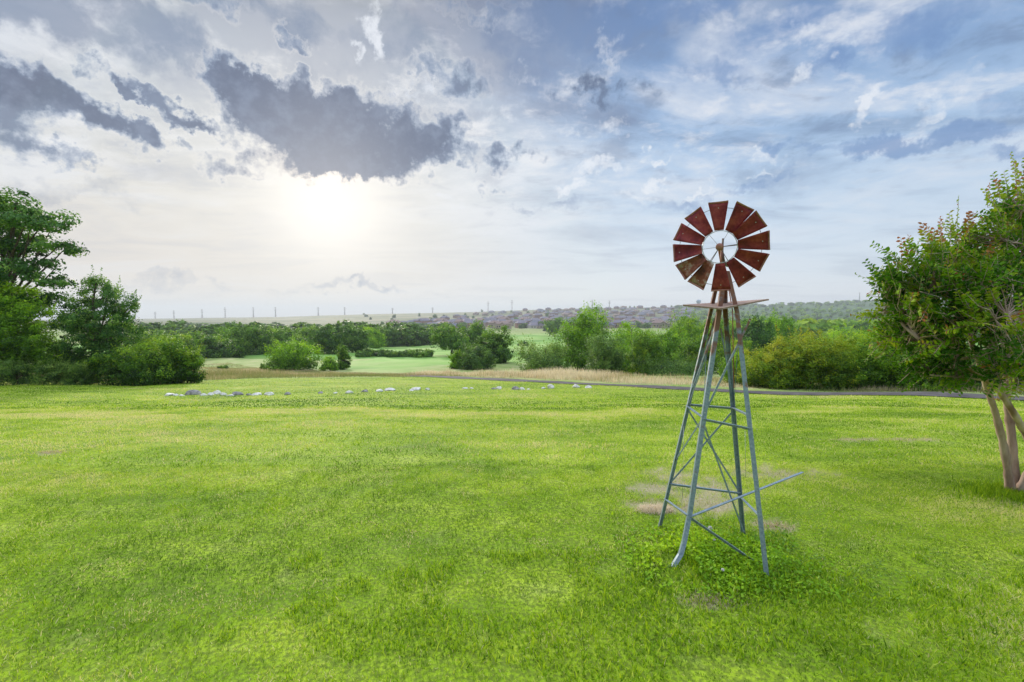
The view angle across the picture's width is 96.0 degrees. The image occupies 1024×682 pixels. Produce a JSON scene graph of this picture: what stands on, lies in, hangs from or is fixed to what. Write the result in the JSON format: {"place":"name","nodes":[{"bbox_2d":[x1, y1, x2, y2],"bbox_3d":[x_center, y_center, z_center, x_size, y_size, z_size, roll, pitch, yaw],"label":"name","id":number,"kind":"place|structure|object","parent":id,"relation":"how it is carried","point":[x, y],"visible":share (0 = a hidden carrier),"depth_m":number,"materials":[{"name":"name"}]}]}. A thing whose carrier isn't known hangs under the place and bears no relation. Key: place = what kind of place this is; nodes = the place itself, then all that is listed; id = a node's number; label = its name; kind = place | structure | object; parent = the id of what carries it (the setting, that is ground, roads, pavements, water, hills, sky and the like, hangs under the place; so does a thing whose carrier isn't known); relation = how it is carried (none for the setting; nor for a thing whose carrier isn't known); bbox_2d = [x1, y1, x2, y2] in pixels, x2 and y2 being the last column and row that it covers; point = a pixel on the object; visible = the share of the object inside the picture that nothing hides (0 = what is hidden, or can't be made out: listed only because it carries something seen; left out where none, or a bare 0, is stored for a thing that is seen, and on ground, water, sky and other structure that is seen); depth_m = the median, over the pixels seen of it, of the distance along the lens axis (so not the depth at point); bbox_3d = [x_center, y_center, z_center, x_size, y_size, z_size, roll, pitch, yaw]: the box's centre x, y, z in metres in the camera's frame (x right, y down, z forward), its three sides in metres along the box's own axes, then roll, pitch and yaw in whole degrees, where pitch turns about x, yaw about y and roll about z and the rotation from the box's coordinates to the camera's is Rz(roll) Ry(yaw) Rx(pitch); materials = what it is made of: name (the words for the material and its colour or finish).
{"place":"outdoors","nodes":[
{"label":"outdoors","id":0,"kind":"place"},
{"bbox_2d":[0,302,1023,681],"bbox_3d":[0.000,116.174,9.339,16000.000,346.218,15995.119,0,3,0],"label":"ground","id":1,"kind":"structure","parent":0,"point":[438,360],"depth_m":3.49,"materials":[{"name":"green plant"}]},
{"bbox_2d":[0,352,44,385],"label":"bush","id":2,"kind":"object","parent":1,"relation":"on","point":[12,376],"visible":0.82,"depth_m":21.91,"materials":[{"name":"green plant"}]},
{"bbox_2d":[0,280,83,382],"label":"leafy tree","id":3,"kind":"object","parent":1,"relation":"on","point":[25,339],"visible":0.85,"depth_m":22.49,"materials":[{"name":"green plant"}]},
{"bbox_2d":[0,186,89,335],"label":"oak tree","id":4,"kind":"object","parent":1,"relation":"on","point":[14,247],"visible":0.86,"depth_m":23.38,"materials":[{"name":"green plant"}]},
{"bbox_2d":[22,355,78,384],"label":"bush","id":5,"kind":"object","parent":1,"relation":"on","point":[55,376],"visible":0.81,"depth_m":21.97,"materials":[{"name":"green plant"}]},
{"bbox_2d":[61,359,98,384],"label":"bush","id":6,"kind":"object","parent":1,"relation":"on","point":[77,371],"visible":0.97,"depth_m":21.92,"materials":[{"name":"green plant"}]},
{"bbox_2d":[46,265,152,382],"bbox_3d":[-21.114,-0.744,23.202,5.535,6.147,3.071,2,4,25],"label":"shade tree","id":7,"kind":"object","parent":1,"relation":"on","point":[81,320],"visible":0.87,"depth_m":22.71,"materials":[{"name":"green plant"}]},
{"bbox_2d":[78,331,191,385],"bbox_3d":[-18.254,0.906,23.090,4.737,2.803,4.571,0,3,0],"label":"round bush","id":8,"kind":"object","parent":1,"relation":"on","point":[149,366],"visible":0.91,"depth_m":22.05,"materials":[{"name":"green plant"}]},
{"bbox_2d":[116,324,169,353],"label":"leafy tree","id":9,"kind":"object","parent":1,"relation":"on","point":[151,333],"visible":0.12,"depth_m":88.44,"materials":[{"name":"green plant"}]},
{"bbox_2d":[134,323,158,337],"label":"tree","id":10,"kind":"object","parent":1,"relation":"on","point":[150,327],"visible":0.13,"depth_m":183.56,"materials":[{"name":"green plant"}]},
{"bbox_2d":[148,322,163,329],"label":"tree","id":11,"kind":"object","parent":1,"relation":"on","point":[159,325],"visible":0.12,"depth_m":196.59,"materials":[{"name":"green plant"}]},
{"bbox_2d":[156,324,179,335],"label":"tree","id":12,"kind":"object","parent":1,"relation":"on","point":[169,327],"visible":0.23,"depth_m":190.66,"materials":[{"name":"green plant"}]},
{"bbox_2d":[143,331,207,359],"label":"leafy tree","id":13,"kind":"object","parent":1,"relation":"on","point":[186,337],"visible":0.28,"depth_m":71.66,"materials":[{"name":"green plant"}]},
{"bbox_2d":[161,319,199,330],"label":"tree","id":14,"kind":"object","parent":1,"relation":"on","point":[181,324],"visible":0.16,"depth_m":235.17,"materials":[{"name":"green plant"}]},
{"bbox_2d":[176,327,193,334],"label":"tree","id":15,"kind":"object","parent":1,"relation":"on","point":[183,330],"visible":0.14,"depth_m":208.89,"materials":[{"name":"green plant"}]},
{"bbox_2d":[163,345,207,383],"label":"round bush","id":16,"kind":"object","parent":1,"relation":"on","point":[196,360],"visible":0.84,"depth_m":23.05,"materials":[{"name":"green plant"}]},
{"bbox_2d":[185,390,200,394],"bbox_3d":[-11.568,1.904,16.726,0.503,0.287,0.342,-1,4,-21],"label":"rock","id":17,"kind":"object","parent":1,"relation":"on","point":[193,392],"visible":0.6,"depth_m":16.61,"materials":[{"name":"grey stone"}]},
{"bbox_2d":[188,323,208,326],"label":"tree","id":18,"kind":"object","parent":1,"relation":"on","point":[199,324],"visible":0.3,"depth_m":519.05,"materials":[{"name":"green plant"}]},
{"bbox_2d":[191,325,218,336],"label":"tree","id":19,"kind":"object","parent":1,"relation":"on","point":[209,330],"visible":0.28,"depth_m":171.48,"materials":[{"name":"green plant"}]},
{"bbox_2d":[188,330,238,357],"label":"leafy tree","id":20,"kind":"object","parent":1,"relation":"on","point":[216,349],"visible":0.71,"depth_m":81.37,"materials":[{"name":"green plant"}]},
{"bbox_2d":[214,326,239,336],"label":"leafy tree","id":21,"kind":"object","parent":1,"relation":"on","point":[226,329],"visible":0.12,"depth_m":148.88,"materials":[{"name":"green plant"}]},
{"bbox_2d":[217,320,241,335],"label":"tree","id":22,"kind":"object","parent":1,"relation":"on","point":[234,324],"visible":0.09,"depth_m":180.14,"materials":[{"name":"green plant"}]},
{"bbox_2d":[20,368,441,380],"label":"rough weeds","id":23,"kind":"object","parent":1,"relation":"on","point":[220,374],"visible":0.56,"depth_m":30.95,"materials":[{"name":"plant"}]},
{"bbox_2d":[215,330,246,357],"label":"leafy tree","id":24,"kind":"object","parent":1,"relation":"on","point":[240,354],"visible":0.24,"depth_m":90.14,"materials":[{"name":"green plant"}]},
{"bbox_2d":[213,324,278,354],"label":"dark tree","id":25,"kind":"object","parent":1,"relation":"on","point":[255,338],"visible":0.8,"depth_m":96.65,"materials":[{"name":"green plant"}]},
{"bbox_2d":[239,321,267,330],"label":"tree","id":26,"kind":"object","parent":1,"relation":"on","point":[254,323],"visible":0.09,"depth_m":197.76,"materials":[{"name":"green plant"}]},
{"bbox_2d":[265,326,312,348],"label":"dark tree","id":27,"kind":"object","parent":1,"relation":"on","point":[280,334],"visible":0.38,"depth_m":109.92,"materials":[{"name":"green plant"}]},
{"bbox_2d":[259,335,323,370],"bbox_3d":[-27.634,1.468,58.423,7.883,4.774,7.304,0,3,0],"label":"pale bush","id":28,"kind":"object","parent":1,"relation":"on","point":[294,359],"visible":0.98,"depth_m":56.97,"materials":[{"name":"green plant"}]},
{"bbox_2d":[292,322,312,332],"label":"tree","id":29,"kind":"object","parent":1,"relation":"on","point":[295,325],"visible":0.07,"depth_m":201.14,"materials":[{"name":"green plant"}]},
{"bbox_2d":[292,323,319,350],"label":"leafy tree","id":30,"kind":"object","parent":1,"relation":"on","point":[305,332],"visible":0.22,"depth_m":127.50,"materials":[{"name":"green plant"}]},
{"bbox_2d":[310,323,345,353],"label":"dark tree","id":31,"kind":"object","parent":1,"relation":"on","point":[327,337],"visible":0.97,"depth_m":102.35,"materials":[{"name":"green plant"}]},
{"bbox_2d":[319,354,338,370],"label":"bush","id":32,"kind":"object","parent":1,"relation":"on","point":[330,363],"visible":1,"depth_m":56.77,"materials":[{"name":"green plant"}]},
{"bbox_2d":[334,345,352,369],"bbox_3d":[-22.062,2.215,60.118,2.193,3.670,2.299,0,3,0],"label":"conifer","id":33,"kind":"object","parent":1,"relation":"on","point":[342,355],"visible":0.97,"depth_m":59.89,"materials":[{"name":"green plant"}]},
{"bbox_2d":[336,319,359,330],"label":"tree","id":34,"kind":"object","parent":1,"relation":"on","point":[338,323],"visible":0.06,"depth_m":198.63,"materials":[{"name":"green plant"}]},
{"bbox_2d":[335,322,371,352],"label":"dark tree","id":35,"kind":"object","parent":1,"relation":"on","point":[354,339],"visible":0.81,"depth_m":116.24,"materials":[{"name":"green plant"}]},
{"bbox_2d":[355,348,374,357],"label":"bush","id":36,"kind":"object","parent":1,"relation":"on","point":[364,353],"visible":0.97,"depth_m":95.54,"materials":[{"name":"green plant"}]},
{"bbox_2d":[356,324,380,330],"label":"tree","id":37,"kind":"object","parent":1,"relation":"on","point":[366,325],"visible":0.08,"depth_m":183.24,"materials":[{"name":"green plant"}]},
{"bbox_2d":[362,324,386,348],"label":"leafy tree","id":38,"kind":"object","parent":1,"relation":"on","point":[376,340],"visible":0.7,"depth_m":158.25,"materials":[{"name":"green plant"}]},
{"bbox_2d":[371,349,392,356],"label":"bush","id":39,"kind":"object","parent":1,"relation":"on","point":[379,353],"visible":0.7,"depth_m":97.31,"materials":[{"name":"green plant"}]},
{"bbox_2d":[374,324,404,346],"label":"dark tree","id":40,"kind":"object","parent":1,"relation":"on","point":[393,338],"visible":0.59,"depth_m":173.35,"materials":[{"name":"green plant"}]},
{"bbox_2d":[379,324,401,344],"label":"tree","id":41,"kind":"object","parent":1,"relation":"on","point":[386,327],"visible":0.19,"depth_m":177.85,"materials":[{"name":"green plant"}]},
{"bbox_2d":[384,349,405,356],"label":"bush","id":42,"kind":"object","parent":1,"relation":"on","point":[391,353],"visible":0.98,"depth_m":95.21,"materials":[{"name":"green plant"}]},
{"bbox_2d":[386,320,405,329],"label":"tree","id":43,"kind":"object","parent":1,"relation":"on","point":[388,324],"visible":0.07,"depth_m":212.96,"materials":[{"name":"green plant"}]},
{"bbox_2d":[400,349,414,356],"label":"bush","id":44,"kind":"object","parent":1,"relation":"on","point":[406,352],"visible":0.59,"depth_m":96.94,"materials":[{"name":"green plant"}]},
{"bbox_2d":[397,323,424,344],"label":"tree","id":45,"kind":"object","parent":1,"relation":"on","point":[406,326],"visible":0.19,"depth_m":182.98,"materials":[{"name":"green plant"}]},
{"bbox_2d":[403,329,429,346],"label":"tree","id":46,"kind":"object","parent":1,"relation":"on","point":[412,339],"visible":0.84,"depth_m":174.95,"materials":[{"name":"green plant"}]},
{"bbox_2d":[402,326,434,345],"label":"dark tree","id":47,"kind":"object","parent":1,"relation":"on","point":[426,335],"visible":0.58,"depth_m":177.01,"materials":[{"name":"green plant"}]},
{"bbox_2d":[414,318,428,322],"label":"house","id":48,"kind":"structure","parent":1,"relation":"on","point":[421,320],"depth_m":706.28,"materials":[{"name":"brick"}]},
{"bbox_2d":[409,349,434,357],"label":"bush","id":49,"kind":"object","parent":1,"relation":"on","point":[418,353],"visible":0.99,"depth_m":95.35,"materials":[{"name":"green plant"}]},
{"bbox_2d":[424,322,448,331],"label":"tree","id":50,"kind":"object","parent":1,"relation":"on","point":[433,326],"visible":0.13,"depth_m":233.29,"materials":[{"name":"green plant"}]},
{"bbox_2d":[428,322,471,354],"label":"shade tree","id":51,"kind":"object","parent":1,"relation":"on","point":[452,339],"visible":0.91,"depth_m":97.52,"materials":[{"name":"green plant"}]},
{"bbox_2d":[447,349,464,368],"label":"bush","id":52,"kind":"object","parent":1,"relation":"on","point":[453,357],"visible":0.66,"depth_m":57.78,"materials":[{"name":"green plant"}]},
{"bbox_2d":[456,322,467,330],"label":"tree","id":53,"kind":"object","parent":1,"relation":"on","point":[463,324],"visible":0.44,"depth_m":562.42,"materials":[{"name":"green plant"}]},
{"bbox_2d":[454,342,498,369],"bbox_3d":[-4.535,1.917,57.061,5.785,3.537,4.908,0,3,0],"label":"brush","id":54,"kind":"object","parent":1,"relation":"on","point":[480,357],"visible":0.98,"depth_m":56.33,"materials":[{"name":"green plant"}]},
{"bbox_2d":[461,318,495,346],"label":"shade tree","id":55,"kind":"object","parent":1,"relation":"on","point":[475,331],"visible":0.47,"depth_m":122.60,"materials":[{"name":"green plant"}]},
{"bbox_2d":[24,437,949,615],"bbox_3d":[0.103,1.431,4.574,12.270,0.178,4.155,0,3,0],"label":"dry thatch","id":56,"kind":"object","parent":1,"relation":"on","point":[706,599],"visible":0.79,"depth_m":3.98,"materials":[{"name":"plant"}]},
{"bbox_2d":[488,320,498,327],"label":"house","id":57,"kind":"structure","parent":1,"relation":"on","point":[492,323],"depth_m":648.86,"materials":[{"name":"white"}]},
{"bbox_2d":[468,325,519,363],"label":"shade tree","id":58,"kind":"object","parent":1,"relation":"on","point":[496,344],"visible":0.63,"depth_m":67.23,"materials":[{"name":"green plant"}]},
{"bbox_2d":[495,321,511,328],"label":"house","id":59,"kind":"structure","parent":1,"relation":"on","point":[500,324],"depth_m":620.89,"materials":[{"name":"white"}]},
{"bbox_2d":[515,321,528,327],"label":"house","id":60,"kind":"structure","parent":1,"relation":"on","point":[517,323],"depth_m":650.90,"materials":[{"name":"brick"}]},
{"bbox_2d":[526,322,542,328],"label":"house","id":61,"kind":"structure","parent":1,"relation":"on","point":[533,325],"depth_m":634.45,"materials":[{"name":"white brick"}]},
{"bbox_2d":[512,335,576,371],"bbox_3d":[3.185,1.389,50.410,6.613,4.547,7.837,-1,4,-23],"label":"brush","id":62,"kind":"object","parent":1,"relation":"on","point":[535,360],"visible":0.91,"depth_m":49.28,"materials":[{"name":"green plant"}]},
{"bbox_2d":[543,316,566,335],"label":"dark tree","id":63,"kind":"object","parent":1,"relation":"on","point":[556,322],"visible":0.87,"depth_m":326.28,"materials":[{"name":"green plant"}]},
{"bbox_2d":[546,300,619,370],"bbox_3d":[8.824,-0.661,56.140,9.404,8.858,9.105,0,3,0],"label":"round tree","id":64,"kind":"object","parent":1,"relation":"on","point":[575,333],"visible":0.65,"depth_m":54.97,"materials":[{"name":"green plant"}]},
{"bbox_2d":[579,331,627,374],"bbox_3d":[8.410,1.175,42.041,4.538,4.337,4.247,0,3,0],"label":"juniper bush","id":65,"kind":"object","parent":1,"relation":"on","point":[606,358],"visible":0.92,"depth_m":41.07,"materials":[{"name":"green plant"}]},
{"bbox_2d":[200,363,1023,394],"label":"tall dry grass","id":66,"kind":"structure","parent":1,"relation":"on","point":[568,374],"depth_m":27.62,"materials":[{"name":"plant"}]},
{"bbox_2d":[611,320,624,327],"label":"house","id":67,"kind":"structure","parent":1,"relation":"on","point":[616,322],"depth_m":636.04,"materials":[{"name":"brick"}]},
{"bbox_2d":[614,315,627,319],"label":"house","id":68,"kind":"structure","parent":1,"relation":"on","point":[618,317],"depth_m":919.41,"materials":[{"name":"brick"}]},
{"bbox_2d":[612,341,638,373],"bbox_3d":[11.604,1.734,47.229,3.347,3.622,3.168,0,3,0],"label":"leafy tree","id":69,"kind":"object","parent":1,"relation":"on","point":[625,362],"visible":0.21,"depth_m":46.52,"materials":[{"name":"green plant"}]},
{"bbox_2d":[612,320,655,356],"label":"leafy tree","id":70,"kind":"object","parent":1,"relation":"on","point":[626,324],"visible":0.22,"depth_m":66.22,"materials":[{"name":"green plant"}]},
{"bbox_2d":[640,322,651,327],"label":"tree","id":71,"kind":"object","parent":1,"relation":"on","point":[646,325],"visible":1,"depth_m":536.83,"materials":[{"name":"green plant"}]},
{"bbox_2d":[624,329,668,375],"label":"juniper bush","id":72,"kind":"object","parent":1,"relation":"on","point":[650,344],"visible":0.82,"depth_m":41.38,"materials":[{"name":"green plant"}]},
{"bbox_2d":[634,501,676,514],"bbox_3d":[1.197,1.389,3.874,0.404,0.078,0.259,0,3,0],"label":"bare dirt patch","id":73,"kind":"object","parent":1,"relation":"on","point":[650,507],"visible":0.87,"depth_m":3.86,"materials":[{"name":"beige soil"}]},
{"bbox_2d":[652,320,665,327],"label":"house","id":74,"kind":"structure","parent":1,"relation":"on","point":[657,323],"depth_m":614.57,"materials":[{"name":"white brick"}]},
{"bbox_2d":[653,322,694,364],"bbox_3d":[21.152,0.630,62.294,6.453,6.335,7.034,0,3,0],"label":"leafy tree","id":75,"kind":"object","parent":1,"relation":"on","point":[672,343],"visible":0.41,"depth_m":60.92,"materials":[{"name":"green plant"}]},
{"bbox_2d":[631,353,721,375],"bbox_3d":[14.420,2.023,39.949,7.677,2.464,7.569,-1,4,-23],"label":"brush","id":76,"kind":"object","parent":1,"relation":"on","point":[680,367],"visible":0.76,"depth_m":39.13,"materials":[{"name":"green plant"}]},
{"bbox_2d":[661,307,720,357],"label":"leafy tree","id":77,"kind":"object","parent":1,"relation":"on","point":[692,328],"visible":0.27,"depth_m":78.97,"materials":[{"name":"green plant"}]},
{"bbox_2d":[671,332,722,372],"bbox_3d":[20.476,1.299,50.294,5.237,4.680,5.503,3,5,44],"label":"leafy tree","id":78,"kind":"object","parent":1,"relation":"on","point":[693,347],"visible":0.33,"depth_m":49.58,"materials":[{"name":"green plant"}]},
{"bbox_2d":[693,316,734,357],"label":"leafy tree","id":79,"kind":"object","parent":1,"relation":"on","point":[721,324],"visible":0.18,"depth_m":82.11,"materials":[{"name":"green plant"}]},
{"bbox_2d":[444,485,1012,681],"bbox_3d":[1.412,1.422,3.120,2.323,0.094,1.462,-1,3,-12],"label":"broadleaf weeds","id":80,"kind":"object","parent":1,"relation":"on","point":[708,553],"visible":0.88,"depth_m":3.01,"materials":[{"name":"green plant"}]},
{"bbox_2d":[658,200,803,575],"bbox_3d":[1.660,0.301,3.188,1.251,2.381,0.782,0,3,0],"label":"windmill","id":81,"kind":"object","parent":1,"relation":"on","point":[742,222],"visible":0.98,"depth_m":3.01,"materials":[{"name":"metal"}]},
{"bbox_2d":[716,348,750,382],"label":"bright bush","id":82,"kind":"object","parent":1,"relation":"on","point":[725,377],"visible":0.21,"depth_m":23.48,"materials":[{"name":"green plant"}]},
{"bbox_2d":[715,336,753,372],"bbox_3d":[22.530,1.357,46.164,4.258,4.325,4.313,0,3,0],"label":"leafy tree","id":83,"kind":"object","parent":1,"relation":"on","point":[747,342],"visible":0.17,"depth_m":46.19,"materials":[{"name":"green plant"}]},
{"bbox_2d":[740,312,776,357],"bbox_3d":[31.935,-0.005,59.891,5.304,7.559,5.472,0,3,0],"label":"dark tree","id":84,"kind":"object","parent":1,"relation":"on","point":[757,336],"visible":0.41,"depth_m":59.40,"materials":[{"name":"green plant"}]},
{"bbox_2d":[731,334,821,389],"bbox_3d":[12.144,0.983,21.602,3.719,2.663,3.537,0,3,0],"label":"hedge bush","id":85,"kind":"object","parent":1,"relation":"on","point":[760,370],"visible":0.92,"depth_m":20.75,"materials":[{"name":"green plant"}]},
{"bbox_2d":[756,307,798,347],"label":"willow tree","id":86,"kind":"object","parent":1,"relation":"on","point":[785,322],"visible":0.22,"depth_m":90.72,"materials":[{"name":"green plant"}]},
{"bbox_2d":[595,497,1021,660],"bbox_3d":[2.137,1.453,3.034,3.850,0.036,2.151,0,3,0],"label":"clover","id":87,"kind":"object","parent":1,"relation":"on","point":[983,564],"visible":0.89,"depth_m":3.01,"materials":[{"name":"green plant"}]},
{"bbox_2d":[764,325,868,390],"bbox_3d":[13.685,0.765,21.042,4.147,3.089,4.032,0,3,0],"label":"hedge bush","id":88,"kind":"object","parent":1,"relation":"on","point":[810,347],"visible":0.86,"depth_m":20.23,"materials":[{"name":"green plant"}]},
{"bbox_2d":[814,325,853,355],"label":"leafy tree","id":89,"kind":"object","parent":1,"relation":"on","point":[831,334],"visible":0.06,"depth_m":69.52,"materials":[{"name":"green plant"}]},
{"bbox_2d":[672,300,1023,341],"bbox_3d":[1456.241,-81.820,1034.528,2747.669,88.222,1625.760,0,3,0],"label":"woodland","id":90,"kind":"object","parent":1,"relation":"on","point":[806,322],"visible":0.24,"depth_m":828.25,"materials":[{"name":"green plant"}]},
{"bbox_2d":[817,329,925,389],"bbox_3d":[15.675,0.838,20.463,4.137,2.957,4.347,0,3,0],"label":"hedge bush","id":91,"kind":"object","parent":1,"relation":"on","point":[869,371],"visible":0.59,"depth_m":19.52,"materials":[{"name":"green plant"}]},
{"bbox_2d":[840,319,912,347],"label":"bright bush","id":92,"kind":"object","parent":1,"relation":"on","point":[857,332],"visible":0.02,"depth_m":28.83,"materials":[{"name":"green plant"}]},
{"bbox_2d":[859,338,963,391],"bbox_3d":[17.047,0.932,19.693,3.716,2.683,3.494,-1,4,-15],"label":"hedge bush","id":93,"kind":"object","parent":1,"relation":"on","point":[896,371],"visible":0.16,"depth_m":19.02,"materials":[{"name":"green plant"}]},
{"bbox_2d":[850,152,1023,490],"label":"crape myrtle","id":94,"kind":"object","parent":1,"relation":"on","point":[967,278],"visible":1,"depth_m":3.84,"materials":[{"name":"green plant"}]},
{"bbox_2d":[911,470,1023,510],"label":"uncut grass","id":95,"kind":"structure","parent":1,"relation":"on","point":[996,488],"depth_m":4.20,"materials":[{"name":"green plant"}]},
{"bbox_2d":[927,347,1014,390],"bbox_3d":[18.743,1.066,19.189,3.882,2.337,3.581,0,3,0],"label":"hedge bush","id":96,"kind":"object","parent":1,"relation":"on","point":[977,381],"visible":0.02,"depth_m":18.22,"materials":[{"name":"green plant"}]},
{"bbox_2d":[0,405,1023,465],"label":"lawn grass","id":97,"kind":"structure","parent":0,"point":[953,410],"depth_m":7.26,"materials":[{"name":"green plant"}]},
{"bbox_2d":[0,376,1023,409],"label":"lawn grass","id":98,"kind":"structure","parent":0,"point":[877,398],"depth_m":14.15,"materials":[{"name":"green plant"}]},
{"bbox_2d":[0,0,1023,319],"label":"sky","id":99,"kind":"structure","parent":0,"point":[294,157],"materials":[{"name":"blue"}]},
{"bbox_2d":[217,545,1023,681],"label":"coarse grass","id":100,"kind":"structure","parent":0,"point":[804,628],"depth_m":2.43,"materials":[{"name":"green plant"}]},
{"bbox_2d":[382,375,1023,399],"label":"path","id":101,"kind":"structure","parent":0,"point":[966,395],"depth_m":17.10,"materials":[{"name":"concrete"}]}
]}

